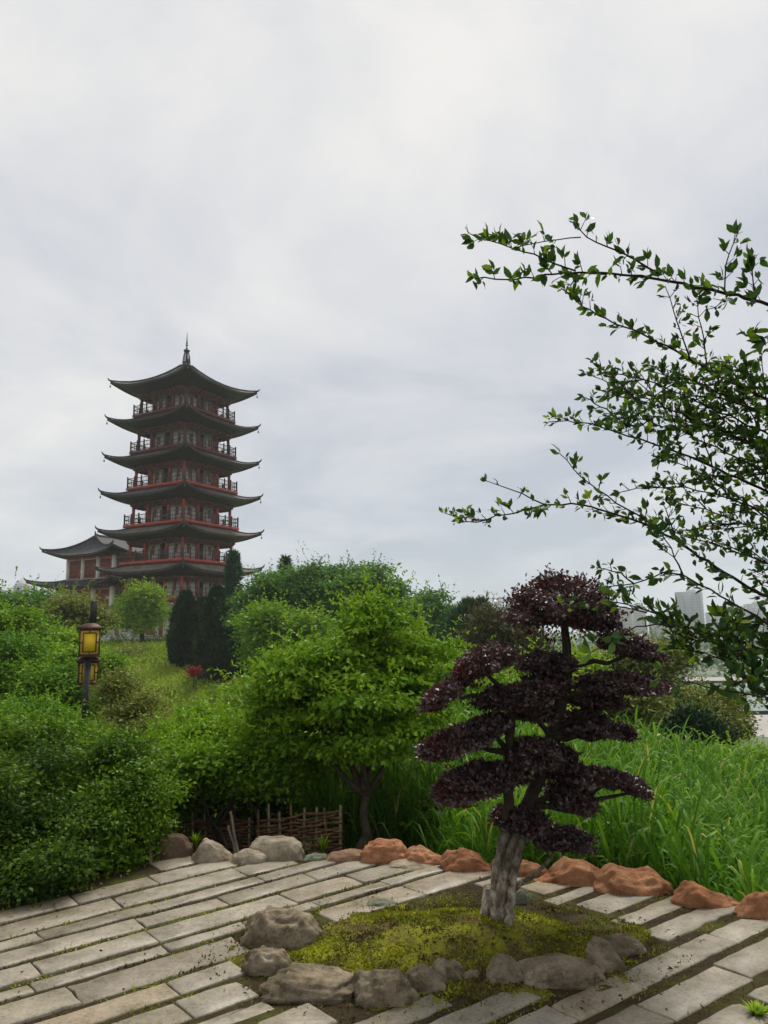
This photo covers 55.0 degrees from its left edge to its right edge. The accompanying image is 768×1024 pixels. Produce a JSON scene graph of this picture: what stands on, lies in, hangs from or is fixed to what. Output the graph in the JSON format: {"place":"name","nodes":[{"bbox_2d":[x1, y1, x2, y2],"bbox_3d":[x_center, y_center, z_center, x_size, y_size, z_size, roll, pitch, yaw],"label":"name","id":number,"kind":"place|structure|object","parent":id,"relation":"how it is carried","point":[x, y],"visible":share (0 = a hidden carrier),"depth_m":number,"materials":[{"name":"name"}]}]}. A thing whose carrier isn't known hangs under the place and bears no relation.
{"place":"outdoors","nodes":[
{"label":"outdoors","id":0,"kind":"place"},
{"bbox_2d":[255,803,342,855],"bbox_3d":[-0.755,2.853,6.486,0.874,0.592,0.055,-5,-10,21],"label":"wattle fence","id":1,"kind":"object","parent":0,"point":[316,823],"visible":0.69,"depth_m":6.45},
{"bbox_2d":[0,856,767,1023],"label":"paving","id":2,"kind":"structure","parent":0,"point":[703,989],"depth_m":3.69,"materials":[{"name":"grey stone"}]},
{"bbox_2d":[0,853,767,1023],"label":"gap weeds","id":3,"kind":"object","parent":2,"relation":"on","point":[217,940],"visible":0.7,"depth_m":3.91,"materials":[{"name":"green plant"}]},
{"bbox_2d":[389,858,433,871],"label":"rock","id":4,"kind":"object","parent":2,"relation":"on","point":[404,863],"visible":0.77,"depth_m":4.96,"materials":[{"name":"grey stone"}]},
{"bbox_2d":[404,845,440,865],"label":"rock","id":5,"kind":"object","parent":2,"relation":"on","point":[420,854],"visible":0.5,"depth_m":5.03,"materials":[{"name":"orange stone"}]},
{"bbox_2d":[518,859,547,876],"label":"rock","id":6,"kind":"object","parent":2,"relation":"on","point":[527,868],"visible":0.28,"depth_m":4.76,"materials":[{"name":"brown stone"}]},
{"bbox_2d":[742,999,767,1015],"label":"weed plant","id":7,"kind":"object","parent":2,"relation":"on","point":[755,1007],"visible":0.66,"depth_m":3.04,"materials":[{"name":"green plant"}]},
{"bbox_2d":[0,631,767,1023],"bbox_3d":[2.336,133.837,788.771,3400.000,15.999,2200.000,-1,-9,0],"label":"ground","id":8,"kind":"structure","parent":0,"point":[758,981],"depth_m":3.81,"materials":[{"name":"soil"}]},
{"bbox_2d":[13,576,31,594],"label":"tower block","id":9,"kind":"structure","parent":8,"relation":"on","point":[21,582],"depth_m":615.06,"materials":[{"name":"concrete"}]},
{"bbox_2d":[0,566,78,612],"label":"broadleaf tree","id":10,"kind":"object","parent":8,"relation":"on","point":[36,596],"visible":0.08,"depth_m":48.53,"materials":[{"name":"green plant"}]},
{"bbox_2d":[0,609,100,716],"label":"broadleaf tree","id":11,"kind":"object","parent":8,"relation":"on","point":[17,657],"visible":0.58,"depth_m":17.43,"materials":[{"name":"green plant"}]},
{"bbox_2d":[0,680,107,747],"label":"shrub","id":12,"kind":"object","parent":8,"relation":"on","point":[56,704],"visible":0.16,"depth_m":10.80,"materials":[{"name":"green plant"}]},
{"bbox_2d":[0,584,120,689],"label":"broadleaf tree","id":13,"kind":"object","parent":8,"relation":"on","point":[31,620],"visible":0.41,"depth_m":25.10,"materials":[{"name":"green plant"}]},
{"bbox_2d":[0,700,130,910],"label":"shrub","id":14,"kind":"object","parent":8,"relation":"on","point":[31,801],"visible":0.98,"depth_m":4.76,"materials":[{"name":"green plant"}]},
{"bbox_2d":[25,570,132,637],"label":"broadleaf tree","id":15,"kind":"object","parent":8,"relation":"on","point":[75,610],"visible":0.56,"depth_m":42.90,"materials":[{"name":"green plant"}]},
{"bbox_2d":[23,531,142,635],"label":"temple hall","id":16,"kind":"structure","parent":8,"relation":"on","point":[99,550],"depth_m":101.60,"materials":[{"name":"tile"}]},
{"bbox_2d":[76,601,102,721],"bbox_3d":[-6.340,3.320,15.833,0.520,2.783,0.875,3,-10,-21],"label":"lantern lamp","id":17,"kind":"object","parent":8,"relation":"on","point":[89,660],"visible":0.95,"depth_m":15.60,"materials":[{"name":"metal"}]},
{"bbox_2d":[3,711,196,888],"bbox_3d":[-2.044,2.149,5.347,1.265,1.266,1.472,-1,-9,0],"label":"shrub","id":18,"kind":"object","parent":8,"relation":"on","point":[136,788],"visible":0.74,"depth_m":5.28,"materials":[{"name":"green plant"}]},
{"bbox_2d":[0,691,211,837],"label":"shrub","id":19,"kind":"object","parent":8,"relation":"on","point":[14,732],"visible":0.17,"depth_m":6.93,"materials":[{"name":"green plant"}]},
{"bbox_2d":[73,640,141,722],"bbox_3d":[-6.139,4.325,17.081,2.419,2.713,2.225,-1,-9,0],"label":"broadleaf tree","id":20,"kind":"object","parent":8,"relation":"on","point":[116,662],"visible":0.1,"depth_m":17.27,"materials":[{"name":"green plant"}]},
{"bbox_2d":[107,628,155,657],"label":"shrub","id":21,"kind":"object","parent":8,"relation":"on","point":[130,651],"visible":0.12,"depth_m":64.64,"materials":[{"name":"green plant"}]},
{"bbox_2d":[100,626,169,642],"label":"clipped hedge","id":22,"kind":"object","parent":8,"relation":"on","point":[146,639],"visible":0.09,"depth_m":77.24,"materials":[{"name":"green plant"}]},
{"bbox_2d":[79,657,192,741],"bbox_3d":[-4.357,3.372,12.369,2.827,1.798,1.907,-9,-12,41],"label":"shrub","id":23,"kind":"object","parent":8,"relation":"on","point":[126,698],"visible":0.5,"depth_m":12.63,"materials":[{"name":"green plant"}]},
{"bbox_2d":[109,574,174,642],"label":"broadleaf tree","id":24,"kind":"object","parent":8,"relation":"on","point":[144,608],"visible":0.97,"depth_m":72.54,"materials":[{"name":"green plant"}]},
{"bbox_2d":[149,837,151,862],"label":"dead stem","id":25,"kind":"object","parent":8,"relation":"on","point":[150,860],"visible":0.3,"depth_m":5.21,"materials":[{"name":"wood"}]},
{"bbox_2d":[153,833,192,860],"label":"rock","id":26,"kind":"object","parent":8,"relation":"on","point":[182,844],"visible":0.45,"depth_m":5.29,"materials":[{"name":"brown stone"}]},
{"bbox_2d":[92,338,264,641],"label":"pagoda","id":27,"kind":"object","parent":8,"relation":"on","point":[181,536],"visible":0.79,"depth_m":90.31,"materials":[{"name":"red wood"}]},
{"bbox_2d":[164,588,200,666],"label":"cypress tree","id":28,"kind":"object","parent":8,"relation":"on","point":[184,619],"visible":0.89,"depth_m":61.19,"materials":[{"name":"green plant"}]},
{"bbox_2d":[182,664,203,689],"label":"flowering shrub","id":29,"kind":"object","parent":8,"relation":"on","point":[192,671],"visible":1,"depth_m":54.67,"materials":[{"name":"red plant"}]},
{"bbox_2d":[189,830,202,849],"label":"weed plant","id":30,"kind":"object","parent":8,"relation":"on","point":[195,839],"visible":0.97,"depth_m":5.66,"materials":[{"name":"green plant"}]},
{"bbox_2d":[195,595,205,615],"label":"cypress tree","id":31,"kind":"object","parent":8,"relation":"on","point":[200,600],"visible":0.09,"depth_m":65.23,"materials":[{"name":"green plant"}]},
{"bbox_2d":[138,674,284,806],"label":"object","id":32,"kind":"object","parent":8,"relation":"on","point":[204,711],"visible":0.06,"depth_m":8.97,"materials":[{"name":"green plant"}]},
{"bbox_2d":[169,812,253,853],"bbox_3d":[-1.791,3.079,6.908,1.282,0.520,0.055,-4,-10,19],"label":"wattle fence","id":33,"kind":"object","parent":8,"relation":"on","point":[205,829],"visible":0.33,"depth_m":6.84,"materials":[{"name":"brown wicker"}]},
{"bbox_2d":[191,838,232,863],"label":"rock","id":34,"kind":"object","parent":8,"relation":"on","point":[209,851],"visible":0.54,"depth_m":5.18,"materials":[{"name":"grey stone"}]},
{"bbox_2d":[190,584,236,681],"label":"cypress tree","id":35,"kind":"object","parent":8,"relation":"on","point":[210,642],"visible":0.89,"depth_m":58.05,"materials":[{"name":"green plant"}]},
{"bbox_2d":[10,640,450,721],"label":"grass","id":36,"kind":"structure","parent":8,"relation":"on","point":[116,644],"depth_m":57.21,"materials":[{"name":"green plant"}]},
{"bbox_2d":[227,825,235,853],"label":"dead stem","id":37,"kind":"object","parent":8,"relation":"on","point":[231,836],"visible":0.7,"depth_m":5.99,"materials":[{"name":"wood"}]},
{"bbox_2d":[221,547,244,603],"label":"pine tree","id":38,"kind":"object","parent":8,"relation":"on","point":[232,568],"visible":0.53,"depth_m":69.59,"materials":[{"name":"green plant"}]},
{"bbox_2d":[229,811,238,852],"bbox_3d":[-1.205,2.646,5.986,0.129,0.405,0.033,-5,-10,26],"label":"dead stem","id":39,"kind":"object","parent":8,"relation":"on","point":[234,835],"visible":0.7,"depth_m":5.99,"materials":[{"name":"wood"}]},
{"bbox_2d":[220,600,249,677],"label":"cypress tree","id":40,"kind":"object","parent":8,"relation":"on","point":[239,668],"visible":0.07,"depth_m":58.83,"materials":[{"name":"green plant"}]},
{"bbox_2d":[149,681,343,849],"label":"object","id":41,"kind":"object","parent":8,"relation":"on","point":[228,759],"visible":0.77,"depth_m":6.73,"materials":[{"name":"green plant"}]},
{"bbox_2d":[230,848,267,865],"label":"rock","id":42,"kind":"object","parent":8,"relation":"on","point":[246,856],"visible":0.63,"depth_m":5.13,"materials":[{"name":"grey stone"}]},
{"bbox_2d":[213,557,299,646],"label":"broadleaf tree","id":43,"kind":"object","parent":8,"relation":"on","point":[255,589],"visible":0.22,"depth_m":52.31,"materials":[{"name":"green plant"}]},
{"bbox_2d":[168,736,350,844],"bbox_3d":[-1.370,2.974,8.290,3.086,1.586,1.508,-1,-9,0],"label":"shrub","id":44,"kind":"object","parent":8,"relation":"on","point":[245,812],"visible":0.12,"depth_m":7.95,"materials":[{"name":"green plant"}]},
{"bbox_2d":[249,835,304,860],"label":"rock","id":45,"kind":"object","parent":8,"relation":"on","point":[278,848],"visible":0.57,"depth_m":5.21,"materials":[{"name":"beige stone"}]},
{"bbox_2d":[240,905,322,950],"bbox_3d":[-0.529,2.168,3.841,0.426,0.229,0.248,-1,-9,0],"label":"rock","id":46,"kind":"object","parent":8,"relation":"on","point":[270,926],"visible":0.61,"depth_m":3.77,"materials":[{"name":"grey stone"}]},
{"bbox_2d":[222,582,345,675],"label":"broadleaf tree","id":47,"kind":"object","parent":8,"relation":"on","point":[270,617],"visible":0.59,"depth_m":42.43,"materials":[{"name":"green plant"}]},
{"bbox_2d":[276,553,293,575],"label":"pine tree","id":48,"kind":"object","parent":8,"relation":"on","point":[286,560],"visible":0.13,"depth_m":71.86,"materials":[{"name":"green plant"}]},
{"bbox_2d":[259,962,353,1004],"bbox_3d":[-0.332,2.113,3.305,0.479,0.124,0.267,-1,-9,0],"label":"rock","id":49,"kind":"object","parent":8,"relation":"on","point":[309,983],"visible":0.73,"depth_m":3.23,"materials":[{"name":"grey stone"}]},
{"bbox_2d":[303,853,327,862],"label":"rock","id":50,"kind":"object","parent":8,"relation":"on","point":[311,857],"visible":0.59,"depth_m":5.15,"materials":[{"name":"grey stone"}]},
{"bbox_2d":[314,833,329,852],"bbox_3d":[-0.481,2.611,5.777,0.149,0.180,0.160,-5,-10,26],"label":"weed plant","id":51,"kind":"object","parent":8,"relation":"on","point":[322,846],"visible":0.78,"depth_m":5.77,"materials":[{"name":"green plant"}]},
{"bbox_2d":[202,560,479,849],"bbox_3d":[-0.285,1.926,6.895,2.641,3.034,2.371,-1,-9,0],"label":"broadleaf tree","id":52,"kind":"object","parent":8,"relation":"on","point":[357,686],"visible":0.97,"depth_m":6.57,"materials":[{"name":"green plant"}]},
{"bbox_2d":[261,541,421,639],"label":"broadleaf tree","id":53,"kind":"object","parent":8,"relation":"on","point":[311,583],"visible":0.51,"depth_m":49.02,"materials":[{"name":"green plant"}]},
{"bbox_2d":[326,848,361,863],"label":"rock","id":54,"kind":"object","parent":8,"relation":"on","point":[344,856],"visible":0.55,"depth_m":5.12,"materials":[{"name":"brown stone"}]},
{"bbox_2d":[276,777,423,847],"bbox_3d":[-0.303,3.160,7.589,1.823,1.183,1.284,-6,-10,27],"label":"shrub","id":55,"kind":"object","parent":8,"relation":"on","point":[302,799],"visible":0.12,"depth_m":7.41,"materials":[{"name":"green plant"}]},
{"bbox_2d":[360,838,406,865],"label":"rock","id":56,"kind":"object","parent":8,"relation":"on","point":[379,851],"visible":0.56,"depth_m":5.08,"materials":[{"name":"orange stone"}]},
{"bbox_2d":[16,870,757,1019],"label":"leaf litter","id":57,"kind":"object","parent":8,"relation":"on","point":[435,913],"visible":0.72,"depth_m":3.68,"materials":[{"name":"brown plant"}]},
{"bbox_2d":[386,571,459,649],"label":"broadleaf tree","id":58,"kind":"object","parent":8,"relation":"on","point":[429,599],"visible":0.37,"depth_m":55.68,"materials":[{"name":"green plant"}]},
{"bbox_2d":[226,903,652,1010],"bbox_3d":[0.308,2.175,3.735,2.282,0.189,1.361,-1,-9,0],"label":"mound","id":59,"kind":"object","parent":8,"relation":"on","point":[404,934],"visible":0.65,"depth_m":3.61,"materials":[{"name":"green plant"}]},
{"bbox_2d":[241,945,292,977],"bbox_3d":[-0.552,2.141,3.511,0.251,0.147,0.146,-1,-9,0],"label":"rock","id":60,"kind":"object","parent":59,"relation":"on","point":[266,962],"visible":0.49,"depth_m":3.47,"materials":[{"name":"grey stone"}]},
{"bbox_2d":[366,898,396,907],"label":"rock","id":61,"kind":"object","parent":59,"relation":"on","point":[381,902],"visible":0.56,"depth_m":4.29,"materials":[{"name":"grey stone"}]},
{"bbox_2d":[352,967,419,1007],"bbox_3d":[0.007,2.082,3.224,0.300,0.166,0.157,-1,-9,0],"label":"rock","id":62,"kind":"object","parent":59,"relation":"on","point":[381,987],"visible":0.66,"depth_m":3.18,"materials":[{"name":"grey stone"}]},
{"bbox_2d":[404,963,446,993],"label":"rock","id":63,"kind":"object","parent":59,"relation":"on","point":[420,977],"visible":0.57,"depth_m":3.29,"materials":[{"name":"grey stone"}]},
{"bbox_2d":[225,899,664,1011],"bbox_3d":[0.303,2.146,3.744,2.220,0.163,1.303,-1,-9,0],"label":"moss cover","id":64,"kind":"object","parent":59,"relation":"on","point":[451,912],"visible":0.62,"depth_m":3.70,"materials":[{"name":"green plant"}]},
{"bbox_2d":[432,958,464,981],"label":"rock","id":65,"kind":"object","parent":59,"relation":"on","point":[449,970],"visible":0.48,"depth_m":3.36,"materials":[{"name":"grey stone"}]},
{"bbox_2d":[463,969,479,978],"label":"rock","id":66,"kind":"object","parent":59,"relation":"on","point":[471,973],"visible":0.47,"depth_m":3.36,"materials":[{"name":"grey stone"}]},
{"bbox_2d":[484,954,524,984],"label":"rock","id":67,"kind":"object","parent":59,"relation":"on","point":[502,969],"visible":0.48,"depth_m":3.32,"materials":[{"name":"grey stone"}]},
{"bbox_2d":[515,887,530,903],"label":"rock","id":68,"kind":"object","parent":59,"relation":"on","point":[523,895],"visible":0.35,"depth_m":4.29,"materials":[{"name":"grey stone"}]},
{"bbox_2d":[407,563,682,925],"bbox_3d":[0.883,1.240,4.015,1.521,1.913,0.912,-1,-9,0],"label":"topiary tree","id":69,"kind":"object","parent":59,"relation":"on","point":[552,756],"visible":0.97,"depth_m":3.88,"materials":[{"name":"purple plant"}]},
{"bbox_2d":[518,952,606,989],"bbox_3d":[0.794,2.106,3.395,0.471,0.124,0.266,-1,-9,0],"label":"rock","id":70,"kind":"object","parent":59,"relation":"on","point":[557,970],"visible":0.76,"depth_m":3.33,"materials":[{"name":"grey stone"}]},
{"bbox_2d":[600,933,646,957],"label":"rock","id":71,"kind":"object","parent":59,"relation":"on","point":[625,944],"visible":0.53,"depth_m":3.61,"materials":[{"name":"grey stone"}]},
{"bbox_2d":[438,847,491,871],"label":"rock","id":72,"kind":"object","parent":8,"relation":"on","point":[460,859],"visible":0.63,"depth_m":4.89,"materials":[{"name":"brown stone"}]},
{"bbox_2d":[441,594,498,654],"bbox_3d":[4.972,8.860,39.125,3.906,9.014,4.245,-1,-9,0],"label":"tree","id":73,"kind":"object","parent":8,"relation":"on","point":[459,609],"visible":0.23,"depth_m":39.18,"materials":[{"name":"green plant"}]},
{"bbox_2d":[419,607,553,716],"bbox_3d":[1.641,4.044,15.504,3.444,4.053,4.248,-1,-9,0],"label":"broadleaf tree","id":74,"kind":"object","parent":8,"relation":"on","point":[502,676],"visible":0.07,"depth_m":14.42,"materials":[{"name":"green plant"}]},
{"bbox_2d":[488,598,501,610],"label":"tower block","id":75,"kind":"structure","parent":8,"relation":"on","point":[499,605],"depth_m":985.73,"materials":[{"name":"concrete"}]},
{"bbox_2d":[452,590,561,670],"bbox_3d":[4.795,6.597,28.964,4.581,7.296,4.300,-1,-9,0],"label":"dry shrub","id":76,"kind":"object","parent":8,"relation":"on","point":[488,622],"visible":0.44,"depth_m":28.83,"materials":[{"name":"green plant"}]},
{"bbox_2d":[279,712,767,901],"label":"reeds","id":77,"kind":"object","parent":8,"relation":"on","point":[677,830],"visible":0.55,"depth_m":5.66,"materials":[{"name":"green plant"}]},
{"bbox_2d":[342,686,767,846],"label":"reeds beyond","id":78,"kind":"object","parent":8,"relation":"on","point":[676,746],"visible":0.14,"depth_m":8.95,"materials":[{"name":"green plant"}]},
{"bbox_2d":[507,631,614,733],"bbox_3d":[4.889,5.604,21.450,5.350,4.729,4.078,2,-10,-21],"label":"broadleaf tree","id":79,"kind":"object","parent":8,"relation":"on","point":[580,656],"visible":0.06,"depth_m":21.79,"materials":[{"name":"green plant"}]},
{"bbox_2d":[533,856,599,886],"bbox_3d":[1.209,2.285,4.679,0.535,0.177,0.281,-1,-9,0],"label":"rock","id":80,"kind":"object","parent":8,"relation":"on","point":[564,870],"visible":0.61,"depth_m":4.60,"materials":[{"name":"brown stone"}]},
{"bbox_2d":[439,212,767,712],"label":"overhanging tree","id":81,"kind":"object","parent":8,"relation":"on","point":[742,627],"visible":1,"depth_m":2.33,"materials":[{"name":"green plant"}]},
{"bbox_2d":[585,935,626,973],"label":"rock","id":82,"kind":"object","parent":8,"relation":"on","point":[602,952],"visible":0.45,"depth_m":3.43,"materials":[{"name":"grey stone"}]},
{"bbox_2d":[566,664,677,744],"bbox_3d":[5.135,4.946,16.407,2.735,3.091,2.309,-5,-10,25],"label":"broadleaf tree","id":83,"kind":"object","parent":8,"relation":"on","point":[649,707],"visible":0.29,"depth_m":16.08,"materials":[{"name":"green plant"}]},
{"bbox_2d":[619,606,633,630],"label":"tower block","id":84,"kind":"structure","parent":8,"relation":"on","point":[628,623],"depth_m":802.91,"materials":[{"name":"concrete"}]},
{"bbox_2d":[593,863,673,896],"bbox_3d":[1.521,2.246,4.501,0.497,0.193,0.293,-1,-9,0],"label":"rock","id":85,"kind":"object","parent":8,"relation":"on","point":[612,878],"visible":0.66,"depth_m":4.43,"materials":[{"name":"brown stone"}]},
{"bbox_2d":[631,604,647,637],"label":"tower block","id":86,"kind":"structure","parent":8,"relation":"on","point":[637,615],"depth_m":884.35,"materials":[{"name":"concrete"}]},
{"bbox_2d":[579,616,709,730],"bbox_3d":[8.652,6.376,25.398,5.180,5.707,4.334,-1,-9,0],"label":"broadleaf tree","id":87,"kind":"object","parent":8,"relation":"on","point":[627,664],"visible":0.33,"depth_m":24.72,"materials":[{"name":"green plant"}]},
{"bbox_2d":[648,615,663,638],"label":"tower block","id":88,"kind":"structure","parent":8,"relation":"on","point":[658,631],"depth_m":842.88,"materials":[{"name":"concrete"}]},
{"bbox_2d":[550,626,767,651],"bbox_3d":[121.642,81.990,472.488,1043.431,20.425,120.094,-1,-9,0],"label":"farther woods","id":89,"kind":"object","parent":8,"relation":"on","point":[581,641],"visible":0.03,"depth_m":468.29,"materials":[{"name":"green plant"}]},
{"bbox_2d":[554,643,764,676],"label":"woods","id":90,"kind":"object","parent":8,"relation":"on","point":[717,662],"visible":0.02,"depth_m":243.89,"materials":[{"name":"green plant"}]},
{"bbox_2d":[664,612,674,636],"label":"tower block","id":91,"kind":"structure","parent":8,"relation":"on","point":[667,613],"depth_m":961.23,"materials":[{"name":"concrete"}]},
{"bbox_2d":[675,576,704,629],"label":"tower block","id":92,"kind":"structure","parent":8,"relation":"on","point":[690,603],"depth_m":882.32,"materials":[{"name":"concrete"}]},
{"bbox_2d":[643,658,747,749],"bbox_3d":[7.151,5.061,17.520,2.197,3.496,2.361,6,-11,-37],"label":"conifer shrub","id":93,"kind":"object","parent":8,"relation":"on","point":[706,722],"visible":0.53,"depth_m":17.17,"materials":[{"name":"green plant"}]},
{"bbox_2d":[634,670,767,743],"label":"broadleaf tree","id":94,"kind":"object","parent":8,"relation":"on","point":[738,717],"visible":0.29,"depth_m":22.16,"materials":[{"name":"green plant"}]},
{"bbox_2d":[670,880,738,908],"bbox_3d":[1.855,2.214,4.258,0.413,0.158,0.217,-1,-9,0],"label":"rock","id":95,"kind":"object","parent":8,"relation":"on","point":[689,894],"visible":0.71,"depth_m":4.21,"materials":[{"name":"brown stone"}]},
{"bbox_2d":[705,612,720,631],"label":"tower block","id":96,"kind":"structure","parent":8,"relation":"on","point":[708,618],"depth_m":981.45,"materials":[{"name":"concrete"}]},
{"bbox_2d":[677,724,767,769],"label":"leafy shrub","id":97,"kind":"object","parent":8,"relation":"on","point":[752,751],"visible":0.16,"depth_m":12.31,"materials":[{"name":"green plant"}]},
{"bbox_2d":[733,891,767,919],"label":"rock","id":98,"kind":"object","parent":8,"relation":"on","point":[754,905],"visible":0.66,"depth_m":4.04,"materials":[{"name":"orange stone"}]},
{"bbox_2d":[743,602,767,632],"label":"tower block","id":99,"kind":"structure","parent":8,"relation":"on","point":[753,607],"depth_m":912.66,"materials":[{"name":"concrete"}]},
{"bbox_2d":[0,0,767,632],"label":"sky","id":100,"kind":"structure","parent":0,"point":[287,190],"materials":[{"name":"white"}]},
{"bbox_2d":[679,676,767,680],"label":"path","id":101,"kind":"structure","parent":0,"point":[714,678],"depth_m":209.23,"materials":[{"name":"grey concrete"}]},
{"bbox_2d":[714,683,767,710],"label":"pond","id":102,"kind":"structure","parent":0,"point":[758,704],"depth_m":150.30,"materials":[{"name":"grey liquid"}]},
{"bbox_2d":[748,715,767,736],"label":"plaza","id":103,"kind":"structure","parent":0,"point":[763,723],"depth_m":113.97,"materials":[{"name":"beige concrete"}]}
]}

